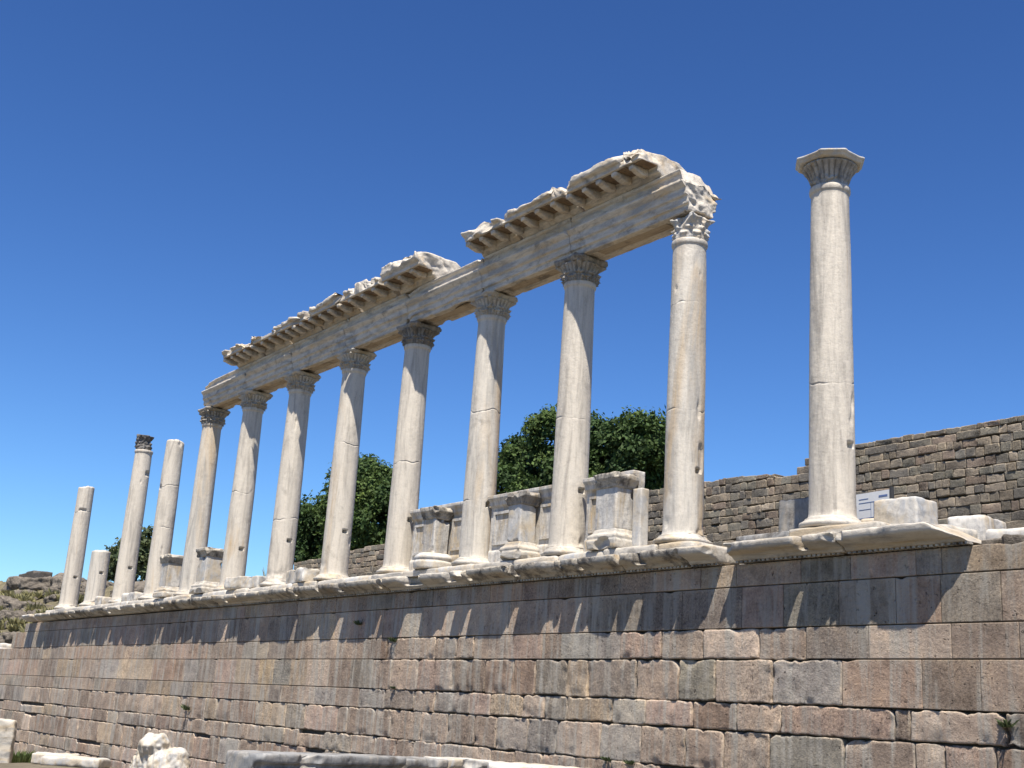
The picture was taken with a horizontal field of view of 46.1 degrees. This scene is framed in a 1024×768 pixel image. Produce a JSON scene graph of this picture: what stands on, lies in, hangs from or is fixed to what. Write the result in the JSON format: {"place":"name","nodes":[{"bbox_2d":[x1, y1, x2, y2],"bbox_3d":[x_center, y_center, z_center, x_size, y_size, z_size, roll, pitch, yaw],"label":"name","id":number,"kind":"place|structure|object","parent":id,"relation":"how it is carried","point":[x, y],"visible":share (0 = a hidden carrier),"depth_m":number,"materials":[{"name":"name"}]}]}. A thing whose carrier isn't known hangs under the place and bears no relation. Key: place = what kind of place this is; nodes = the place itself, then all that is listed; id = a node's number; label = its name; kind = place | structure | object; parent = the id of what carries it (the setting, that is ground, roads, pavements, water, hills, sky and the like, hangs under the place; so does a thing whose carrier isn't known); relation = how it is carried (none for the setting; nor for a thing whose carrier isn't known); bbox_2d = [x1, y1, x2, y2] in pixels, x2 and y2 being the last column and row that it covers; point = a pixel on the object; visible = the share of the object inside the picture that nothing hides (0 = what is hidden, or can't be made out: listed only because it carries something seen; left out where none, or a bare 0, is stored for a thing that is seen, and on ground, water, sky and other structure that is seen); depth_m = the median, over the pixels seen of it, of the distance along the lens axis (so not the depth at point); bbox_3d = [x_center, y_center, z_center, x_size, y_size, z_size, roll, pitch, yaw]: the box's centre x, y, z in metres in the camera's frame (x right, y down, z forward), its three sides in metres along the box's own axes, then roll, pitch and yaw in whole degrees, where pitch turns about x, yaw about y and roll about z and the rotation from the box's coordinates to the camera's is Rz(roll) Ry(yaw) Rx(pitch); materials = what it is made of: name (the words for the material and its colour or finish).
{"place":"outdoors","nodes":[
{"label":"outdoors","id":0,"kind":"place"},
{"bbox_2d":[0,763,113,767],"bbox_3d":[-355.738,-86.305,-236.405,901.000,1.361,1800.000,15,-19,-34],"label":"ground","id":1,"kind":"structure","parent":0,"point":[17,765],"depth_m":34.72,"materials":[{"name":"soil"}]},
{"bbox_2d":[0,718,16,762],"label":"marble slab","id":2,"kind":"object","parent":1,"relation":"on","point":[8,729],"depth_m":40.36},
{"bbox_2d":[11,749,35,762],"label":"grass","id":3,"kind":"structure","parent":1,"relation":"on","point":[21,757],"depth_m":41.55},
{"bbox_2d":[31,752,79,763],"bbox_3d":[-14.077,11.557,37.163,1.334,0.358,0.931,7,-16,-11],"label":"marble slab","id":4,"kind":"object","parent":1,"relation":"on","point":[36,757],"depth_m":36.72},
{"bbox_2d":[40,754,110,767],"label":"marble slab","id":5,"kind":"object","parent":1,"relation":"on","point":[73,761],"depth_m":35.16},
{"bbox_2d":[129,732,190,767],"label":"carved fragment","id":6,"kind":"object","parent":1,"relation":"on","point":[155,750],"visible":1,"depth_m":27.59,"materials":[{"name":"white stone"}]},
{"bbox_2d":[224,750,405,767],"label":"moulded block","id":7,"kind":"object","parent":1,"relation":"on","point":[252,759],"depth_m":17.31,"materials":[{"name":"grey stone"}]},
{"bbox_2d":[398,756,447,767],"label":"moulded block","id":8,"kind":"object","parent":1,"relation":"on","point":[416,762],"depth_m":19.01,"materials":[{"name":"grey stone"}]},
{"bbox_2d":[424,756,491,767],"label":"moulded block","id":9,"kind":"object","parent":1,"relation":"on","point":[456,762],"depth_m":19.75,"materials":[{"name":"white stone"}]},
{"bbox_2d":[0,542,1023,767],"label":"retaining wall","id":10,"kind":"structure","parent":1,"relation":"on","point":[909,659],"depth_m":20.20,"materials":[{"name":"stone"}]},
{"bbox_2d":[22,614,44,622],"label":"cornice block","id":11,"kind":"structure","parent":10,"relation":"on","point":[29,618],"depth_m":46.74,"materials":[{"name":"white stone"}]},
{"bbox_2d":[34,612,63,621],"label":"cornice block","id":12,"kind":"structure","parent":10,"relation":"on","point":[45,617],"depth_m":45.18,"materials":[{"name":"stone"}]},
{"bbox_2d":[50,611,74,619],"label":"cornice block","id":13,"kind":"structure","parent":10,"relation":"on","point":[58,615],"depth_m":43.83,"materials":[{"name":"stone"}]},
{"bbox_2d":[62,610,83,619],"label":"cornice block","id":14,"kind":"structure","parent":10,"relation":"on","point":[70,614],"depth_m":42.76,"materials":[{"name":"stone"}]},
{"bbox_2d":[74,609,99,617],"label":"cornice block","id":15,"kind":"structure","parent":10,"relation":"on","point":[84,613],"depth_m":41.54,"materials":[{"name":"stone"}]},
{"bbox_2d":[90,607,113,616],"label":"cornice block","id":16,"kind":"structure","parent":10,"relation":"on","point":[99,611],"depth_m":40.28,"materials":[{"name":"stone"}]},
{"bbox_2d":[104,605,130,615],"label":"cornice block","id":17,"kind":"structure","parent":10,"relation":"on","point":[116,610],"depth_m":39.14,"materials":[{"name":"stone"}]},
{"bbox_2d":[120,604,148,613],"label":"cornice block","id":18,"kind":"structure","parent":10,"relation":"on","point":[129,609],"depth_m":37.93,"materials":[{"name":"stone"}]},
{"bbox_2d":[135,602,164,612],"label":"cornice block","id":19,"kind":"structure","parent":10,"relation":"on","point":[148,607],"depth_m":36.81,"materials":[{"name":"stone"}]},
{"bbox_2d":[154,600,179,611],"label":"cornice block","id":20,"kind":"structure","parent":10,"relation":"on","point":[164,606],"depth_m":35.61,"materials":[{"name":"stone"}]},
{"bbox_2d":[171,598,204,609],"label":"cornice block","id":21,"kind":"structure","parent":10,"relation":"on","point":[185,604],"depth_m":34.47,"materials":[{"name":"stone"}]},
{"bbox_2d":[191,596,220,608],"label":"cornice block","id":22,"kind":"structure","parent":10,"relation":"on","point":[203,602],"depth_m":33.31,"materials":[{"name":"stone"}]},
{"bbox_2d":[211,594,244,606],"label":"cornice block","id":23,"kind":"structure","parent":10,"relation":"on","point":[229,600],"depth_m":32.21,"materials":[{"name":"stone"}]},
{"bbox_2d":[236,591,276,604],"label":"cornice block","id":24,"kind":"structure","parent":10,"relation":"on","point":[250,598],"depth_m":30.96,"materials":[{"name":"stone"}]},
{"bbox_2d":[259,588,305,602],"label":"cornice block","id":25,"kind":"structure","parent":10,"relation":"on","point":[276,595],"depth_m":29.77,"materials":[{"name":"stone"}]},
{"bbox_2d":[286,585,324,600],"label":"cornice block","id":26,"kind":"structure","parent":10,"relation":"on","point":[311,592],"depth_m":28.58,"materials":[{"name":"stone"}]},
{"bbox_2d":[318,582,365,597],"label":"cornice block","id":27,"kind":"structure","parent":10,"relation":"on","point":[334,590],"depth_m":27.43,"materials":[{"name":"stone"}]},
{"bbox_2d":[346,578,399,595],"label":"cornice block","id":28,"kind":"structure","parent":10,"relation":"on","point":[369,587],"depth_m":26.22,"materials":[{"name":"stone"}]},
{"bbox_2d":[382,575,438,592],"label":"cornice block","id":29,"kind":"structure","parent":10,"relation":"on","point":[395,584],"depth_m":25.16,"materials":[{"name":"stone"}]},
{"bbox_2d":[419,570,479,588],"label":"cornice block","id":30,"kind":"structure","parent":10,"relation":"on","point":[451,579],"depth_m":23.95,"materials":[{"name":"stone"}]},
{"bbox_2d":[460,565,522,585],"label":"cornice block","id":31,"kind":"structure","parent":10,"relation":"on","point":[493,575],"depth_m":22.68,"materials":[{"name":"stone"}]},
{"bbox_2d":[508,560,569,581],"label":"cornice block","id":32,"kind":"structure","parent":10,"relation":"on","point":[539,571],"depth_m":21.52,"materials":[{"name":"stone"}]},
{"bbox_2d":[559,554,632,577],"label":"cornice block","id":33,"kind":"structure","parent":10,"relation":"on","point":[595,566],"depth_m":20.36,"materials":[{"name":"stone"}]},
{"bbox_2d":[619,547,705,572],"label":"cornice block","id":34,"kind":"structure","parent":10,"relation":"on","point":[663,559],"depth_m":19.16,"materials":[{"name":"stone"}]},
{"bbox_2d":[677,545,738,567],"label":"cornice block","id":35,"kind":"structure","parent":10,"relation":"on","point":[705,556],"depth_m":18.33,"materials":[{"name":"stone"}]},
{"bbox_2d":[723,532,855,563],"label":"cornice block","id":36,"kind":"structure","parent":10,"relation":"on","point":[807,546],"depth_m":17.03,"materials":[{"name":"stone"}]},
{"bbox_2d":[835,522,981,554],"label":"cornice block","id":37,"kind":"structure","parent":10,"relation":"on","point":[900,537],"depth_m":15.51,"materials":[{"name":"stone"}]},
{"bbox_2d":[981,539,1002,544],"bbox_3d":[5.956,1.993,14.943,0.150,0.135,0.239,15,-19,-34],"label":"rubble stone","id":38,"kind":"object","parent":10,"relation":"on","point":[996,541],"visible":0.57,"depth_m":14.87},
{"bbox_2d":[995,718,1018,727],"bbox_3d":[5.785,3.961,14.080,0.272,0.110,0.304,4,-15,-2],"label":"weed","id":39,"kind":"object","parent":10,"relation":"attached to","point":[1005,723],"visible":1,"depth_m":14.03,"materials":[{"name":"green plant"}]},
{"bbox_2d":[1001,534,1023,544],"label":"rubble stone","id":40,"kind":"object","parent":10,"relation":"on","point":[1009,539],"visible":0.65,"depth_m":14.65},
{"bbox_2d":[487,761,578,767],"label":"marble block","id":41,"kind":"object","parent":1,"relation":"on","point":[496,764],"depth_m":19.28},
{"bbox_2d":[0,581,113,631],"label":"hillside","id":42,"kind":"structure","parent":0,"point":[107,591],"depth_m":89.14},
{"bbox_2d":[0,631,18,643],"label":"boulder","id":43,"kind":"object","parent":42,"relation":"on","point":[7,637],"visible":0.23,"depth_m":65.14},
{"bbox_2d":[0,609,24,622],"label":"boulder","id":44,"kind":"object","parent":42,"relation":"on","point":[4,613],"visible":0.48,"depth_m":82.02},
{"bbox_2d":[4,598,21,610],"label":"boulder","id":45,"kind":"object","parent":42,"relation":"on","point":[13,603],"visible":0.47,"depth_m":90.29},
{"bbox_2d":[6,623,21,631],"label":"dry shrub","id":46,"kind":"object","parent":42,"relation":"on","point":[11,628],"visible":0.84,"depth_m":72.53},
{"bbox_2d":[6,576,22,589],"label":"boulder","id":47,"kind":"object","parent":42,"relation":"on","point":[12,582],"visible":0.36,"depth_m":103.90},
{"bbox_2d":[6,617,26,625],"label":"dry shrub","id":48,"kind":"object","parent":42,"relation":"on","point":[15,621],"visible":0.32,"depth_m":76.91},
{"bbox_2d":[9,592,34,599],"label":"dry shrub","id":49,"kind":"object","parent":42,"relation":"on","point":[16,596],"visible":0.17,"depth_m":92.89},
{"bbox_2d":[22,603,47,611],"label":"dry shrub","id":50,"kind":"object","parent":42,"relation":"on","point":[29,607],"visible":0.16,"depth_m":84.39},
{"bbox_2d":[19,576,51,590],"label":"boulder","id":51,"kind":"object","parent":42,"relation":"on","point":[34,584],"visible":0.57,"depth_m":100.29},
{"bbox_2d":[19,570,52,577],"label":"rock","id":52,"kind":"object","parent":42,"relation":"on","point":[34,574],"depth_m":113.09,"materials":[{"name":"stone"}]},
{"bbox_2d":[20,601,53,610],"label":"boulder","id":53,"kind":"object","parent":42,"relation":"on","point":[24,603],"visible":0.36,"depth_m":85.37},
{"bbox_2d":[43,594,59,603],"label":"boulder","id":54,"kind":"object","parent":42,"relation":"on","point":[50,598],"visible":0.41,"depth_m":87.54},
{"bbox_2d":[51,578,62,589],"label":"boulder","id":55,"kind":"object","parent":42,"relation":"on","point":[57,583],"visible":0.23,"depth_m":97.34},
{"bbox_2d":[104,525,153,581],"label":"tree","id":56,"kind":"object","parent":42,"relation":"on","point":[143,555],"visible":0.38,"depth_m":92.56,"materials":[{"name":"green plant"}]},
{"bbox_2d":[293,452,392,564],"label":"tree","id":57,"kind":"object","parent":42,"relation":"on","point":[373,490],"visible":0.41,"depth_m":64.32,"materials":[{"name":"green plant"}]},
{"bbox_2d":[0,0,1023,582],"label":"sky","id":58,"kind":"structure","parent":0,"point":[181,181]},
{"bbox_3d":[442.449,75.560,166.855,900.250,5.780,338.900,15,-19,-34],"label":"terrace","id":59,"kind":"structure","parent":0,"visible":0},
{"bbox_2d":[45,521,977,621],"bbox_3d":[-5.698,5.490,31.132,1.379,0.449,39.404,15,-19,-34],"label":"stylobate","id":60,"kind":"object","parent":59,"relation":"on","point":[791,532],"visible":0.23,"depth_m":21.95,"materials":[{"name":"white stone"}]},
{"bbox_2d":[54,486,94,608],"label":"column","id":61,"kind":"structure","parent":60,"relation":"on","point":[71,581],"depth_m":45.95,"materials":[{"name":"stone"}]},
{"bbox_2d":[79,550,110,605],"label":"column","id":62,"kind":"structure","parent":60,"relation":"on","point":[97,574],"depth_m":43.28,"materials":[{"name":"stone"}]},
{"bbox_2d":[95,596,110,604],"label":"marble fragment","id":63,"kind":"object","parent":60,"relation":"on","point":[101,600],"visible":0.47,"depth_m":41.59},
{"bbox_2d":[108,434,153,602],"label":"column","id":64,"kind":"structure","parent":60,"relation":"on","point":[125,574],"depth_m":41.41,"materials":[{"name":"stone"}]},
{"bbox_2d":[121,592,142,601],"bbox_3d":[-12.382,7.042,39.616,0.549,0.350,1.331,15,-19,-34],"label":"marble fragment","id":65,"kind":"object","parent":60,"relation":"on","point":[131,596],"visible":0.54,"depth_m":39.28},
{"bbox_2d":[138,439,183,599],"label":"column","id":66,"kind":"structure","parent":60,"relation":"on","point":[163,527],"depth_m":39.05,"materials":[{"name":"stone"}]},
{"bbox_2d":[152,554,182,597],"bbox_3d":[-10.524,5.960,37.190,0.730,1.322,0.828,15,-19,-34],"label":"pedestal","id":67,"kind":"object","parent":60,"relation":"on","point":[171,569],"visible":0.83,"depth_m":36.95,"materials":[{"name":"stone"}]},
{"bbox_2d":[173,406,230,595],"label":"column","id":68,"kind":"structure","parent":60,"relation":"on","point":[212,421],"depth_m":36.78,"materials":[{"name":"stone"}]},
{"bbox_2d":[189,547,223,593],"bbox_3d":[-8.767,5.432,34.881,0.731,1.321,0.852,15,-19,-34],"label":"pedestal","id":69,"kind":"object","parent":60,"relation":"on","point":[209,571],"visible":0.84,"depth_m":34.65,"materials":[{"name":"stone"}]},
{"bbox_2d":[213,389,272,590],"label":"column","id":70,"kind":"structure","parent":60,"relation":"on","point":[253,404],"depth_m":34.40,"materials":[{"name":"stone"}]},
{"bbox_2d":[201,365,247,409],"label":"architrave block","id":71,"kind":"structure","parent":70,"relation":"on","point":[222,392],"depth_m":36.54,"materials":[{"name":"stone"}]},
{"bbox_2d":[224,576,265,589],"bbox_3d":[-7.089,5.373,32.415,1.529,0.389,0.557,-10,-21,41],"label":"marble fragment","id":72,"kind":"object","parent":60,"relation":"on","point":[234,583],"visible":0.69,"depth_m":32.19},
{"bbox_2d":[259,370,320,586],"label":"column","id":73,"kind":"structure","parent":60,"relation":"on","point":[300,386],"depth_m":32.01,"materials":[{"name":"stone"}]},
{"bbox_2d":[245,344,294,392],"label":"architrave block","id":74,"kind":"structure","parent":73,"relation":"on","point":[265,374],"depth_m":34.15,"materials":[{"name":"stone"}]},
{"bbox_2d":[222,343,265,367],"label":"modillion cornice","id":75,"kind":"structure","parent":74,"relation":"on","point":[239,355],"depth_m":35.01,"materials":[{"name":"stone"}]},
{"bbox_2d":[249,330,292,355],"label":"modillion cornice","id":76,"kind":"structure","parent":74,"relation":"on","point":[270,343],"depth_m":33.70,"materials":[{"name":"stone"}]},
{"bbox_2d":[286,567,319,583],"bbox_3d":[-5.197,4.815,30.018,0.546,0.409,1.514,11,-17,-23],"label":"marble fragment","id":77,"kind":"object","parent":60,"relation":"on","point":[299,574],"visible":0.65,"depth_m":29.44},
{"bbox_2d":[313,347,376,580],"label":"column","id":78,"kind":"structure","parent":60,"relation":"on","point":[354,365],"depth_m":29.65,"materials":[{"name":"stone"}]},
{"bbox_2d":[292,320,347,373],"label":"architrave block","id":79,"kind":"structure","parent":78,"relation":"on","point":[315,353],"depth_m":31.81,"materials":[{"name":"stone"}]},
{"bbox_2d":[273,311,323,343],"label":"modillion cornice","id":80,"kind":"structure","parent":79,"relation":"on","point":[299,327],"depth_m":32.19,"materials":[{"name":"stone"}]},
{"bbox_2d":[306,292,363,328],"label":"modillion cornice","id":81,"kind":"structure","parent":79,"relation":"on","point":[332,309],"depth_m":30.65,"materials":[{"name":"stone"}]},
{"bbox_2d":[376,321,441,573],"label":"column","id":82,"kind":"structure","parent":60,"relation":"on","point":[418,340],"depth_m":27.33,"materials":[{"name":"stone"}]},
{"bbox_2d":[344,293,409,351],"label":"architrave block","id":83,"kind":"structure","parent":82,"relation":"on","point":[373,329],"depth_m":29.46,"materials":[{"name":"stone"}]},
{"bbox_2d":[343,277,400,311],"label":"modillion cornice","id":84,"kind":"structure","parent":83,"relation":"on","point":[365,295],"depth_m":29.27,"materials":[{"name":"stone"}]},
{"bbox_2d":[413,505,453,569],"bbox_3d":[-1.625,3.285,25.480,0.851,1.324,0.857,15,-19,-34],"label":"pedestal","id":85,"kind":"object","parent":60,"relation":"on","point":[436,519],"visible":0.88,"depth_m":25.30,"materials":[{"name":"white stone"}]},
{"bbox_2d":[409,501,462,570],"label":"parapet panel","id":86,"kind":"structure","parent":60,"relation":"on","point":[453,536],"depth_m":25.57,"materials":[{"name":"stone"}]},
{"bbox_2d":[451,290,517,565],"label":"column","id":87,"kind":"structure","parent":60,"relation":"on","point":[492,311],"depth_m":24.97,"materials":[{"name":"stone"}]},
{"bbox_2d":[405,258,484,326],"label":"architrave block","id":88,"kind":"structure","parent":87,"relation":"on","point":[441,300],"depth_m":27.08,"materials":[{"name":"stone"}]},
{"bbox_2d":[380,251,460,294],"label":"modillion cornice","id":89,"kind":"structure","parent":88,"relation":"on","point":[410,274],"depth_m":27.66,"materials":[{"name":"stone"}]},
{"bbox_2d":[478,218,571,296],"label":"architrave block","id":90,"kind":"structure","parent":87,"relation":"on","point":[521,266],"depth_m":24.73,"materials":[{"name":"stone"}]},
{"bbox_2d":[461,218,522,256],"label":"modillion cornice","id":91,"kind":"structure","parent":90,"relation":"on","point":[484,239],"depth_m":25.32,"materials":[{"name":"stone"}]},
{"bbox_2d":[502,187,584,238],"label":"modillion cornice","id":92,"kind":"structure","parent":90,"relation":"on","point":[548,209],"depth_m":23.89,"materials":[{"name":"stone"}]},
{"bbox_2d":[488,485,551,562],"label":"parapet panel","id":93,"kind":"structure","parent":60,"relation":"on","point":[499,506],"depth_m":23.94,"materials":[{"name":"stone"}]},
{"bbox_2d":[499,490,541,560],"bbox_3d":[0.183,2.735,23.111,0.606,1.339,0.669,15,-19,-34],"label":"pedestal","id":94,"kind":"object","parent":60,"relation":"on","point":[520,543],"visible":0.84,"depth_m":22.95,"materials":[{"name":"stone"}]},
{"bbox_2d":[540,253,607,555],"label":"column","id":95,"kind":"structure","parent":60,"relation":"on","point":[580,277],"depth_m":22.64,"materials":[{"name":"stone"}]},
{"bbox_2d":[567,169,720,260],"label":"architrave block","id":96,"kind":"structure","parent":95,"relation":"on","point":[640,216],"depth_m":22.08,"materials":[{"name":"stone"}]},
{"bbox_2d":[565,149,684,210],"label":"modillion cornice","id":97,"kind":"structure","parent":96,"relation":"on","point":[602,182],"depth_m":22.11,"materials":[{"name":"stone"}]},
{"bbox_2d":[586,471,638,550],"bbox_3d":[1.774,2.246,20.934,0.630,1.331,0.790,15,-19,-34],"label":"pedestal","id":98,"kind":"object","parent":60,"relation":"on","point":[614,513],"visible":0.83,"depth_m":20.74,"materials":[{"name":"stone"}]},
{"bbox_2d":[583,470,644,551],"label":"parapet panel","id":99,"kind":"structure","parent":60,"relation":"on","point":[589,483],"depth_m":21.88,"materials":[{"name":"stone"}]},
{"bbox_2d":[632,488,648,545],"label":"marble slab","id":100,"kind":"structure","parent":60,"relation":"on","point":[640,517],"depth_m":20.58,"materials":[{"name":"stone"}]},
{"bbox_2d":[653,211,714,544],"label":"column","id":101,"kind":"structure","parent":60,"relation":"on","point":[683,507],"depth_m":20.23,"materials":[{"name":"stone"}]},
{"bbox_2d":[795,148,864,527],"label":"column","id":102,"kind":"structure","parent":60,"relation":"on","point":[828,173],"depth_m":17.87,"materials":[{"name":"stone"}]},
{"bbox_2d":[874,496,937,524],"bbox_3d":[5.518,2.002,16.876,0.572,0.750,0.722,16,-19,-37],"label":"marble block","id":103,"kind":"object","parent":60,"relation":"on","point":[911,509],"depth_m":16.69,"materials":[{"name":"stone"}]},
{"bbox_2d":[947,515,1006,539],"bbox_3d":[6.210,2.055,16.102,0.573,0.512,0.723,-10,-21,41],"label":"marble block","id":104,"kind":"object","parent":60,"relation":"on","point":[981,525],"depth_m":15.84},
{"bbox_2d":[986,527,1023,538],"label":"marble slab","id":105,"kind":"object","parent":60,"relation":"on","point":[994,533],"depth_m":15.53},
{"bbox_2d":[496,403,665,494],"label":"tree","id":106,"kind":"object","parent":59,"relation":"on","point":[629,441],"visible":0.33,"depth_m":49.93,"materials":[{"name":"green plant"}]},
{"bbox_2d":[294,415,1023,576],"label":"rubble wall","id":107,"kind":"structure","parent":59,"relation":"on","point":[973,469],"depth_m":30.84,"materials":[{"name":"stone"}]},
{"bbox_2d":[778,497,808,531],"bbox_3d":[4.716,2.397,19.266,0.182,1.167,1.018,17,-20,-40],"label":"marble slab","id":108,"kind":"object","parent":59,"relation":"on","point":[793,513],"depth_m":19.46,"materials":[{"name":"stone"}]},
{"bbox_2d":[856,486,893,519],"bbox_3d":[5.753,2.457,19.194,0.060,1.560,0.850,12,-18,-29],"label":"information panel","id":109,"kind":"object","parent":59,"relation":"on","point":[865,504],"visible":0.49,"depth_m":19.37,"materials":[{"name":"metal"}]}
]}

